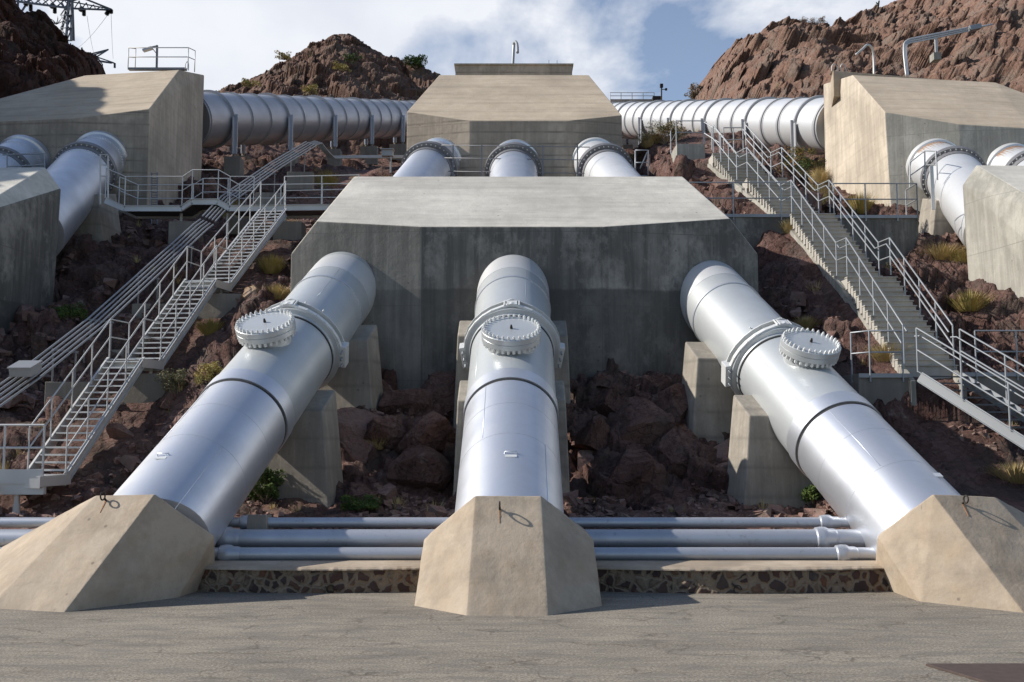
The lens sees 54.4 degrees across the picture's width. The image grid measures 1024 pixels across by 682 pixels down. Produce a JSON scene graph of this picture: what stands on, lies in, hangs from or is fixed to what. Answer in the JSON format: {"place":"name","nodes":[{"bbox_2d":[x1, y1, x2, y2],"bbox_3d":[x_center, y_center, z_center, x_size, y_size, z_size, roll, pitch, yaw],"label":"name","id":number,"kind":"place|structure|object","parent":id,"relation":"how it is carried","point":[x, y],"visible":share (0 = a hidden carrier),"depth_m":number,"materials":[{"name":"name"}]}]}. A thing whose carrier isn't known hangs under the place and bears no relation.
{"place":"outdoors","nodes":[
{"label":"outdoors","id":0,"kind":"place"},
{"bbox_2d":[0,0,105,97],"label":"cliff","id":1,"kind":"structure","parent":0,"point":[37,50],"depth_m":61.21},
{"bbox_2d":[15,0,112,40],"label":"power pylon","id":2,"kind":"object","parent":1,"relation":"on","point":[69,8],"visible":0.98,"depth_m":127.87,"materials":[{"name":"metal"}]},
{"bbox_2d":[93,49,115,67],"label":"power pylon","id":3,"kind":"object","parent":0,"point":[99,58],"visible":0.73,"depth_m":216.24,"materials":[{"name":"metal"}]},
{"bbox_2d":[215,33,422,154],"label":"hill","id":4,"kind":"structure","parent":0,"point":[374,74],"depth_m":106.82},
{"bbox_2d":[404,63,439,92],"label":"distant ridge","id":5,"kind":"structure","parent":0,"point":[423,78],"depth_m":152.48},
{"bbox_2d":[404,54,427,67],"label":"shrub","id":6,"kind":"object","parent":5,"relation":"on","point":[417,61],"visible":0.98,"depth_m":152.25,"materials":[{"name":"green plant"}]},
{"bbox_2d":[16,0,895,100],"label":"sky","id":7,"kind":"structure","parent":0,"point":[623,45],"materials":[{"name":"blue"}]},
{"bbox_2d":[0,130,1023,528],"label":"hillside","id":8,"kind":"structure","parent":0,"point":[788,262],"depth_m":26.48,"materials":[{"name":"stone"}]},
{"bbox_2d":[0,167,60,334],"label":"thrust block","id":9,"kind":"structure","parent":8,"relation":"on","point":[29,207],"depth_m":30.07,"materials":[{"name":"grey concrete"}]},
{"bbox_2d":[51,301,88,320],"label":"shrub","id":10,"kind":"object","parent":8,"relation":"on","point":[74,312],"visible":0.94,"depth_m":29.16,"materials":[{"name":"green plant"}]},
{"bbox_2d":[75,194,120,242],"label":"concrete pipe support","id":11,"kind":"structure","parent":8,"relation":"on","point":[101,222],"depth_m":35.90,"materials":[{"name":"concrete"}]},
{"bbox_2d":[0,70,203,214],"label":"thrust block","id":12,"kind":"structure","parent":8,"relation":"on","point":[152,121],"depth_m":42.38,"materials":[{"name":"concrete"}]},
{"bbox_2d":[0,135,50,168],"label":"flanged pipe","id":13,"kind":"object","parent":12,"relation":"attached to","point":[17,144],"visible":0.38,"depth_m":39.42,"materials":[{"name":"metal"}]},
{"bbox_2d":[2,153,44,167],"bbox_3d":[-18.016,-6.673,36.739,1.596,0.566,0.050,0,-5,0],"label":"pipe guard rail","id":14,"kind":"object","parent":13,"relation":"on","point":[7,154],"visible":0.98,"depth_m":36.72,"materials":[{"name":"metal"}]},
{"bbox_2d":[46,131,126,255],"bbox_3d":[-16.236,-5.537,36.451,2.324,6.783,9.929,1,-5,-9],"label":"flanged pipe","id":15,"kind":"object","parent":12,"relation":"attached to","point":[72,169],"visible":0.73,"depth_m":36.09,"materials":[{"name":"metal"}]},
{"bbox_2d":[128,47,195,71],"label":"roof railing","id":16,"kind":"object","parent":12,"relation":"on","point":[135,68],"visible":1,"depth_m":45.73,"materials":[{"name":"metal"}]},
{"bbox_2d":[106,423,133,437],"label":"boulder","id":17,"kind":"object","parent":8,"relation":"on","point":[113,430],"visible":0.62,"depth_m":23.69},
{"bbox_2d":[0,181,286,513],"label":"metal staircase","id":18,"kind":"structure","parent":8,"relation":"on","point":[32,479],"depth_m":25.01,"materials":[{"name":"metal"}]},
{"bbox_2d":[122,373,178,404],"bbox_3d":[-9.114,1.667,25.665,1.489,1.637,1.494,0,-5,0],"label":"stair footing","id":19,"kind":"object","parent":8,"relation":"on","point":[145,388],"visible":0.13,"depth_m":25.16,"materials":[{"name":"concrete"}]},
{"bbox_2d":[156,389,176,409],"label":"boulder","id":20,"kind":"object","parent":8,"relation":"on","point":[167,400],"visible":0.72,"depth_m":24.61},
{"bbox_2d":[153,368,199,392],"bbox_3d":[-8.337,1.030,24.966,1.340,0.746,0.981,0,-5,0],"label":"shrub","id":21,"kind":"object","parent":8,"relation":"on","point":[171,380],"visible":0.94,"depth_m":24.86,"materials":[{"name":"green plant"}]},
{"bbox_2d":[168,221,203,243],"bbox_3d":[-11.614,-3.597,35.460,1.000,1.200,0.800,0,-5,0],"label":"walkway footing","id":22,"kind":"object","parent":8,"relation":"on","point":[177,229],"visible":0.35,"depth_m":35.09,"materials":[{"name":"concrete"}]},
{"bbox_2d":[104,168,358,238],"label":"walkway","id":23,"kind":"structure","parent":22,"relation":"on","point":[192,208],"depth_m":35.04,"materials":[{"name":"metal"}]},
{"bbox_2d":[99,154,108,204],"bbox_3d":[-14.363,-5.699,35.045,0.388,1.821,0.060,0,-5,0],"label":"access frame","id":24,"kind":"object","parent":23,"relation":"attached to","point":[107,176],"visible":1,"depth_m":35.03,"materials":[{"name":"metal"}]},
{"bbox_2d":[0,140,403,411],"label":"conduit run","id":25,"kind":"object","parent":8,"relation":"on","point":[51,387],"visible":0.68,"depth_m":29.60,"materials":[{"name":"metal"}]},
{"bbox_2d":[7,360,42,376],"bbox_3d":[-11.207,0.632,22.915,0.540,0.409,0.616,0,-5,0],"label":"junction box","id":26,"kind":"object","parent":25,"relation":"on","point":[25,368],"visible":1,"depth_m":22.69,"materials":[{"name":"metal"}]},
{"bbox_2d":[193,361,225,384],"bbox_3d":[-7.399,0.850,24.842,1.081,0.719,0.649,1,-5,-12],"label":"shrub","id":27,"kind":"object","parent":8,"relation":"on","point":[209,376],"visible":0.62,"depth_m":24.73,"materials":[{"name":"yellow plant"}]},
{"bbox_2d":[193,316,227,334],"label":"grass tuft","id":28,"kind":"object","parent":8,"relation":"on","point":[210,327],"visible":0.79,"depth_m":28.01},
{"bbox_2d":[198,293,242,318],"bbox_3d":[-8.454,-0.561,29.619,1.489,1.637,1.494,0,-5,0],"label":"stair footing","id":29,"kind":"object","parent":8,"relation":"on","point":[219,305],"visible":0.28,"depth_m":29.13,"materials":[{"name":"concrete"}]},
{"bbox_2d":[242,285,258,298],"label":"boulder","id":30,"kind":"object","parent":8,"relation":"on","point":[249,290],"visible":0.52,"depth_m":29.01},
{"bbox_2d":[246,514,272,528],"bbox_3d":[-4.661,3.831,18.457,0.548,1.250,0.746,0,-5,0],"label":"pipe support","id":31,"kind":"object","parent":8,"relation":"on","point":[257,521],"visible":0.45,"depth_m":18.27,"materials":[{"name":"concrete"}]},
{"bbox_2d":[0,515,849,528],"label":"water pipe","id":32,"kind":"object","parent":31,"relation":"on","point":[827,521],"visible":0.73,"depth_m":18.34,"materials":[{"name":"metal"}]},
{"bbox_2d":[247,467,285,502],"bbox_3d":[-5.318,3.075,21.326,0.930,0.862,0.931,0,-5,0],"label":"shrub","id":33,"kind":"object","parent":8,"relation":"on","point":[267,480],"visible":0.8,"depth_m":21.33,"materials":[{"name":"green plant"}]},
{"bbox_2d":[255,253,288,273],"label":"grass tuft","id":34,"kind":"object","parent":8,"relation":"on","point":[270,266],"visible":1,"depth_m":31.80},
{"bbox_2d":[259,284,289,299],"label":"grass tuft","id":35,"kind":"object","parent":8,"relation":"on","point":[281,293],"visible":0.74,"depth_m":28.75,"materials":[{"name":"plant"}]},
{"bbox_2d":[273,221,305,240],"bbox_3d":[-7.918,-3.597,35.460,1.000,1.200,0.800,0,-5,0],"label":"walkway footing","id":36,"kind":"object","parent":8,"relation":"on","point":[292,230],"visible":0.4,"depth_m":35.09,"materials":[{"name":"concrete"}]},
{"bbox_2d":[251,390,342,507],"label":"concrete pipe support","id":37,"kind":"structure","parent":8,"relation":"on","point":[307,457],"depth_m":21.61,"materials":[{"name":"concrete"}]},
{"bbox_2d":[202,90,415,177],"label":"supply pipe","id":38,"kind":"object","parent":8,"relation":"on","point":[233,120],"visible":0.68,"depth_m":58.65,"materials":[{"name":"metal"}]},
{"bbox_2d":[314,168,342,186],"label":"grass tuft","id":39,"kind":"object","parent":8,"relation":"on","point":[328,179],"visible":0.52,"depth_m":46.58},
{"bbox_2d":[318,325,382,410],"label":"concrete pipe support","id":40,"kind":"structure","parent":8,"relation":"on","point":[356,381],"depth_m":24.66,"materials":[{"name":"concrete"}]},
{"bbox_2d":[337,407,381,462],"bbox_3d":[-3.828,2.289,23.448,1.773,1.466,0.866,1,-5,-15],"label":"boulder","id":41,"kind":"object","parent":8,"relation":"on","point":[352,426],"visible":0.44,"depth_m":23.10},
{"bbox_2d":[339,494,382,510],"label":"shrub","id":42,"kind":"object","parent":8,"relation":"on","point":[356,503],"visible":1,"depth_m":20.66,"materials":[{"name":"green plant"}]},
{"bbox_2d":[363,414,407,449],"bbox_3d":[-3.026,2.244,23.855,1.621,1.003,1.387,3,-6,-34],"label":"boulder","id":43,"kind":"object","parent":8,"relation":"on","point":[388,426],"visible":0.51,"depth_m":23.23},
{"bbox_2d":[381,148,394,172],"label":"junction box","id":44,"kind":"object","parent":8,"relation":"on","point":[387,152],"visible":1,"depth_m":44.78,"materials":[{"name":"metal"}]},
{"bbox_2d":[377,388,433,414],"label":"boulder","id":45,"kind":"object","parent":8,"relation":"on","point":[391,402],"visible":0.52,"depth_m":24.85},
{"bbox_2d":[387,445,452,490],"bbox_3d":[-2.016,2.931,22.748,1.374,1.139,1.128,-1,-5,14],"label":"boulder","id":46,"kind":"object","parent":8,"relation":"on","point":[417,466],"visible":0.93,"depth_m":22.29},
{"bbox_2d":[394,410,455,454],"bbox_3d":[-1.998,2.193,23.361,1.507,1.131,1.342,0,-5,0],"label":"boulder","id":47,"kind":"object","parent":8,"relation":"on","point":[433,429],"visible":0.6,"depth_m":22.88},
{"bbox_2d":[421,370,455,412],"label":"boulder","id":48,"kind":"object","parent":8,"relation":"on","point":[439,386],"visible":0.5,"depth_m":25.28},
{"bbox_2d":[0,129,1020,528],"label":"scree","id":49,"kind":"structure","parent":8,"relation":"on","point":[388,491],"depth_m":23.76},
{"bbox_2d":[0,126,1020,513],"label":"dry grass","id":50,"kind":"structure","parent":8,"relation":"on","point":[138,224],"depth_m":23.36,"materials":[{"name":"plant"}]},
{"bbox_2d":[453,380,569,495],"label":"concrete pipe support","id":51,"kind":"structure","parent":8,"relation":"on","point":[562,425],"depth_m":21.79,"materials":[{"name":"concrete"}]},
{"bbox_2d":[453,321,570,427],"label":"concrete pipe support","id":52,"kind":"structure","parent":8,"relation":"on","point":[462,373],"depth_m":24.82,"materials":[{"name":"concrete"}]},
{"bbox_2d":[407,63,621,176],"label":"thrust block","id":53,"kind":"structure","parent":8,"relation":"on","point":[546,104],"depth_m":42.73,"materials":[{"name":"concrete"}]},
{"bbox_2d":[393,137,460,176],"bbox_3d":[-3.545,-6.301,39.092,2.342,5.151,7.654,-1,-5,6],"label":"flanged pipe","id":54,"kind":"object","parent":53,"relation":"attached to","point":[427,158],"visible":0.53,"depth_m":39.38,"materials":[{"name":"metal"}]},
{"bbox_2d":[485,139,541,176],"bbox_3d":[0.062,-6.181,38.864,2.341,5.038,7.228,0,-5,0],"label":"flanged pipe","id":55,"kind":"object","parent":53,"relation":"attached to","point":[513,162],"visible":0.53,"depth_m":39.11,"materials":[{"name":"metal"}]},
{"bbox_2d":[572,137,641,176],"bbox_3d":[3.943,-6.247,39.039,2.340,5.210,7.589,1,-5,-6],"label":"flanged pipe","id":56,"kind":"object","parent":53,"relation":"attached to","point":[604,157],"visible":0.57,"depth_m":39.55,"materials":[{"name":"white metal"}]},
{"bbox_2d":[635,150,648,176],"bbox_3d":[4.975,-6.754,38.151,0.564,1.186,0.052,0,-5,0],"label":"step frame","id":57,"kind":"object","parent":56,"relation":"attached to","point":[647,162],"visible":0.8,"depth_m":38.14,"materials":[{"name":"metal"}]},
{"bbox_2d":[290,177,757,389],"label":"thrust block","id":58,"kind":"structure","parent":8,"relation":"on","point":[616,260],"depth_m":26.75,"materials":[{"name":"grey concrete"}]},
{"bbox_2d":[441,145,589,176],"bbox_3d":[0.140,-6.998,38.976,5.824,1.411,0.050,0,-5,0],"label":"guard rail","id":59,"kind":"object","parent":58,"relation":"on","point":[481,158],"visible":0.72,"depth_m":38.97,"materials":[{"name":"metal"}]},
{"bbox_2d":[680,260,960,552],"bbox_3d":[6.411,1.251,22.128,2.492,7.920,11.846,1,-5,-11],"label":"penstock pipe","id":60,"kind":"object","parent":58,"relation":"attached to","point":[866,469],"visible":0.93,"depth_m":20.57,"materials":[{"name":"metal"}]},
{"bbox_2d":[577,450,593,472],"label":"boulder","id":61,"kind":"object","parent":8,"relation":"on","point":[585,457],"visible":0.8,"depth_m":22.93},
{"bbox_2d":[569,415,609,450],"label":"boulder","id":62,"kind":"object","parent":8,"relation":"on","point":[592,434],"visible":0.79,"depth_m":23.17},
{"bbox_2d":[581,385,621,416],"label":"boulder","id":63,"kind":"object","parent":8,"relation":"on","point":[606,401],"visible":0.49,"depth_m":25.16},
{"bbox_2d":[609,448,656,489],"bbox_3d":[2.699,2.928,22.475,1.311,0.995,1.203,0,-5,0],"label":"boulder","id":64,"kind":"object","parent":8,"relation":"on","point":[633,467],"visible":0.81,"depth_m":22.11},
{"bbox_2d":[610,396,676,449],"bbox_3d":[3.074,2.046,23.666,1.493,1.485,1.310,-5,-7,42],"label":"boulder","id":65,"kind":"object","parent":8,"relation":"on","point":[644,422],"visible":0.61,"depth_m":23.50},
{"bbox_2d":[636,132,665,148],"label":"grass tuft","id":66,"kind":"object","parent":8,"relation":"on","point":[647,144],"visible":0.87,"depth_m":43.06,"materials":[{"name":"plant"}]},
{"bbox_2d":[635,120,688,143],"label":"shrub","id":67,"kind":"object","parent":8,"relation":"on","point":[663,129],"visible":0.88,"depth_m":42.86,"materials":[{"name":"green plant"}]},
{"bbox_2d":[650,383,687,423],"bbox_3d":[4.070,1.681,25.049,1.240,1.280,1.021,-2,-6,23],"label":"boulder","id":68,"kind":"object","parent":8,"relation":"on","point":[672,400],"visible":0.42,"depth_m":24.78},
{"bbox_2d":[657,423,705,478],"bbox_3d":[3.976,2.643,23.305,1.201,1.448,1.350,0,-5,0],"label":"boulder","id":69,"kind":"object","parent":8,"relation":"on","point":[671,456],"visible":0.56,"depth_m":22.95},
{"bbox_2d":[682,342,735,443],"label":"concrete pipe support","id":70,"kind":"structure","parent":8,"relation":"on","point":[709,395],"depth_m":24.45,"materials":[{"name":"concrete"}]},
{"bbox_2d":[610,95,824,165],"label":"supply pipe","id":71,"kind":"object","parent":8,"relation":"on","point":[769,122],"visible":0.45,"depth_m":55.82,"materials":[{"name":"white metal"}]},
{"bbox_2d":[713,438,729,461],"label":"boulder","id":72,"kind":"object","parent":8,"relation":"on","point":[722,448],"visible":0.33,"depth_m":23.25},
{"bbox_2d":[689,182,793,248],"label":"retaining wall","id":73,"kind":"structure","parent":8,"relation":"on","point":[752,228],"depth_m":32.06,"materials":[{"name":"grey concrete"}]},
{"bbox_2d":[727,395,813,507],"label":"concrete pipe support","id":74,"kind":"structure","parent":8,"relation":"on","point":[762,465],"depth_m":21.45,"materials":[{"name":"concrete"}]},
{"bbox_2d":[776,144,826,177],"bbox_3d":[10.452,-6.567,36.415,1.708,1.344,1.940,1,-5,-16],"label":"shrub","id":75,"kind":"object","parent":8,"relation":"on","point":[805,165],"visible":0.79,"depth_m":36.16,"materials":[{"name":"green plant"}]},
{"bbox_2d":[788,315,823,330],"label":"grass tuft","id":76,"kind":"object","parent":8,"relation":"on","point":[808,323],"visible":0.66,"depth_m":27.40,"materials":[{"name":"plant"}]},
{"bbox_2d":[799,484,823,503],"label":"shrub","id":77,"kind":"object","parent":8,"relation":"on","point":[810,492],"visible":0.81,"depth_m":21.09,"materials":[{"name":"green plant"}]},
{"bbox_2d":[670,120,966,405],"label":"concrete staircase","id":78,"kind":"structure","parent":8,"relation":"on","point":[861,287],"depth_m":29.20,"materials":[{"name":"metal"}]},
{"bbox_2d":[807,165,832,184],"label":"grass tuft","id":79,"kind":"object","parent":8,"relation":"on","point":[817,175],"visible":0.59,"depth_m":46.13,"materials":[{"name":"plant"}]},
{"bbox_2d":[808,181,835,204],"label":"grass tuft","id":80,"kind":"object","parent":8,"relation":"on","point":[825,192],"visible":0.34,"depth_m":35.74,"materials":[{"name":"plant"}]},
{"bbox_2d":[842,189,878,213],"bbox_3d":[14.026,-5.631,40.101,1.750,1.096,1.749,0,-5,0],"label":"grass tuft","id":81,"kind":"object","parent":8,"relation":"on","point":[858,204],"visible":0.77,"depth_m":39.81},
{"bbox_2d":[833,183,918,264],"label":"retaining wall","id":82,"kind":"structure","parent":8,"relation":"on","point":[901,232],"depth_m":32.03,"materials":[{"name":"grey concrete"}]},
{"bbox_2d":[842,330,912,404],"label":"retaining wall","id":83,"kind":"structure","parent":8,"relation":"on","point":[872,388],"depth_m":24.00,"materials":[{"name":"concrete"}]},
{"bbox_2d":[858,341,908,361],"bbox_3d":[9.491,0.228,25.278,1.474,0.616,1.474,0,-5,0],"label":"grass tuft","id":84,"kind":"object","parent":8,"relation":"on","point":[883,357],"visible":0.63,"depth_m":25.02,"materials":[{"name":"plant"}]},
{"bbox_2d":[824,71,1023,210],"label":"thrust block","id":85,"kind":"structure","parent":8,"relation":"on","point":[878,128],"depth_m":41.27,"materials":[{"name":"grey concrete"}]},
{"bbox_2d":[906,138,984,248],"bbox_3d":[16.268,-5.231,35.557,2.512,6.138,9.009,-1,-5,10],"label":"flanged pipe","id":86,"kind":"object","parent":85,"relation":"attached to","point":[957,165],"visible":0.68,"depth_m":36.09,"materials":[{"name":"white metal"}]},
{"bbox_2d":[909,150,937,209],"bbox_3d":[14.784,-5.800,35.708,0.655,2.459,1.153,0,-5,0],"label":"access frame","id":87,"kind":"object","parent":86,"relation":"attached to","point":[931,186],"visible":0.95,"depth_m":35.27,"materials":[{"name":"metal"}]},
{"bbox_2d":[903,23,992,76],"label":"conduit run","id":88,"kind":"object","parent":85,"relation":"on","point":[935,56],"visible":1,"depth_m":48.93,"materials":[{"name":"metal"}]},
{"bbox_2d":[918,199,954,235],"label":"concrete pipe support","id":89,"kind":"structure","parent":8,"relation":"on","point":[934,222],"depth_m":35.38,"materials":[{"name":"concrete"}]},
{"bbox_2d":[910,241,966,259],"bbox_3d":[13.585,-2.870,31.688,2.213,0.684,2.211,0,-5,0],"label":"grass tuft","id":90,"kind":"object","parent":8,"relation":"on","point":[941,250],"visible":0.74,"depth_m":31.29,"materials":[{"name":"plant"}]},
{"bbox_2d":[942,248,966,262],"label":"grass tuft","id":91,"kind":"object","parent":8,"relation":"on","point":[957,258],"visible":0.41,"depth_m":30.94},
{"bbox_2d":[914,327,1023,448],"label":"metal staircase","id":92,"kind":"structure","parent":8,"relation":"on","point":[1006,405],"depth_m":22.91,"materials":[{"name":"metal"}]},
{"bbox_2d":[940,289,998,311],"bbox_3d":[13.086,-1.209,28.526,1.740,0.759,1.756,0,-5,0],"label":"grass tuft","id":93,"kind":"object","parent":8,"relation":"on","point":[966,305],"visible":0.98,"depth_m":28.26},
{"bbox_2d":[959,330,1023,404],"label":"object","id":94,"kind":"structure","parent":8,"relation":"on","point":[995,386],"depth_m":24.59,"materials":[{"name":"metal"}]},
{"bbox_2d":[963,165,1023,297],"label":"thrust block","id":95,"kind":"structure","parent":8,"relation":"on","point":[993,196],"depth_m":29.45,"materials":[{"name":"grey concrete"}]},
{"bbox_2d":[980,460,1023,483],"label":"grass tuft","id":96,"kind":"object","parent":8,"relation":"on","point":[1016,470],"visible":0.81,"depth_m":21.91,"materials":[{"name":"plant"}]},
{"bbox_2d":[987,143,1023,165],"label":"flanged pipe","id":97,"kind":"object","parent":8,"relation":"on","point":[1009,154],"visible":0.42,"depth_m":38.28,"materials":[{"name":"white metal"}]},
{"bbox_2d":[0,591,1023,681],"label":"road","id":98,"kind":"structure","parent":0,"point":[875,636],"depth_m":12.81,"materials":[{"name":"concrete"}]},
{"bbox_2d":[0,492,214,611],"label":"anchor block","id":99,"kind":"structure","parent":98,"relation":"on","point":[105,550],"depth_m":15.78,"materials":[{"name":"beige concrete"}]},
{"bbox_2d":[114,252,375,545],"bbox_3d":[-5.335,0.947,21.854,2.492,7.535,11.173,-1,-5,9],"label":"penstock pipe","id":100,"kind":"object","parent":99,"relation":"on","point":[208,458],"visible":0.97,"depth_m":20.02,"materials":[{"name":"metal"}]},
{"bbox_2d":[0,526,864,546],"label":"water pipe","id":101,"kind":"object","parent":99,"relation":"on","point":[820,536],"visible":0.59,"depth_m":17.80,"materials":[{"name":"metal"}]},
{"bbox_2d":[197,560,420,592],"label":"stone wall","id":102,"kind":"structure","parent":98,"relation":"on","point":[307,576],"depth_m":16.62,"materials":[{"name":"stone"}]},
{"bbox_2d":[0,544,875,559],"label":"water pipe","id":103,"kind":"object","parent":102,"relation":"on","point":[835,552],"visible":0.52,"depth_m":17.38,"materials":[{"name":"metal"}]},
{"bbox_2d":[414,496,601,615],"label":"anchor block","id":104,"kind":"structure","parent":98,"relation":"on","point":[513,555],"depth_m":15.25,"materials":[{"name":"beige concrete"}]},
{"bbox_2d":[455,255,564,512],"bbox_3d":[0.003,1.093,21.539,2.493,7.828,11.652,0,-5,0],"label":"penstock pipe","id":105,"kind":"object","parent":104,"relation":"on","point":[512,348],"visible":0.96,"depth_m":19.98,"materials":[{"name":"metal"}]},
{"bbox_2d":[596,560,890,593],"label":"stone wall","id":106,"kind":"structure","parent":98,"relation":"on","point":[727,576],"depth_m":16.60,"materials":[{"name":"stone"}]},
{"bbox_2d":[876,495,1023,612],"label":"anchor block","id":107,"kind":"structure","parent":98,"relation":"on","point":[964,550],"depth_m":15.77,"materials":[{"name":"beige concrete"}]},
{"bbox_2d":[926,663,1023,681],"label":"steel plate","id":108,"kind":"object","parent":98,"relation":"on","point":[996,672],"visible":1,"depth_m":11.10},
{"bbox_2d":[695,0,1023,160],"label":"cliff","id":109,"kind":"structure","parent":0,"point":[788,56],"depth_m":71.77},
{"bbox_2d":[610,92,660,148],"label":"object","id":110,"kind":"structure","parent":109,"relation":"on","point":[634,141],"depth_m":100.56,"materials":[{"name":"metal"}]},
{"bbox_2d":[684,82,702,98],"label":"shrub","id":111,"kind":"object","parent":109,"relation":"on","point":[694,93],"visible":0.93,"depth_m":84.05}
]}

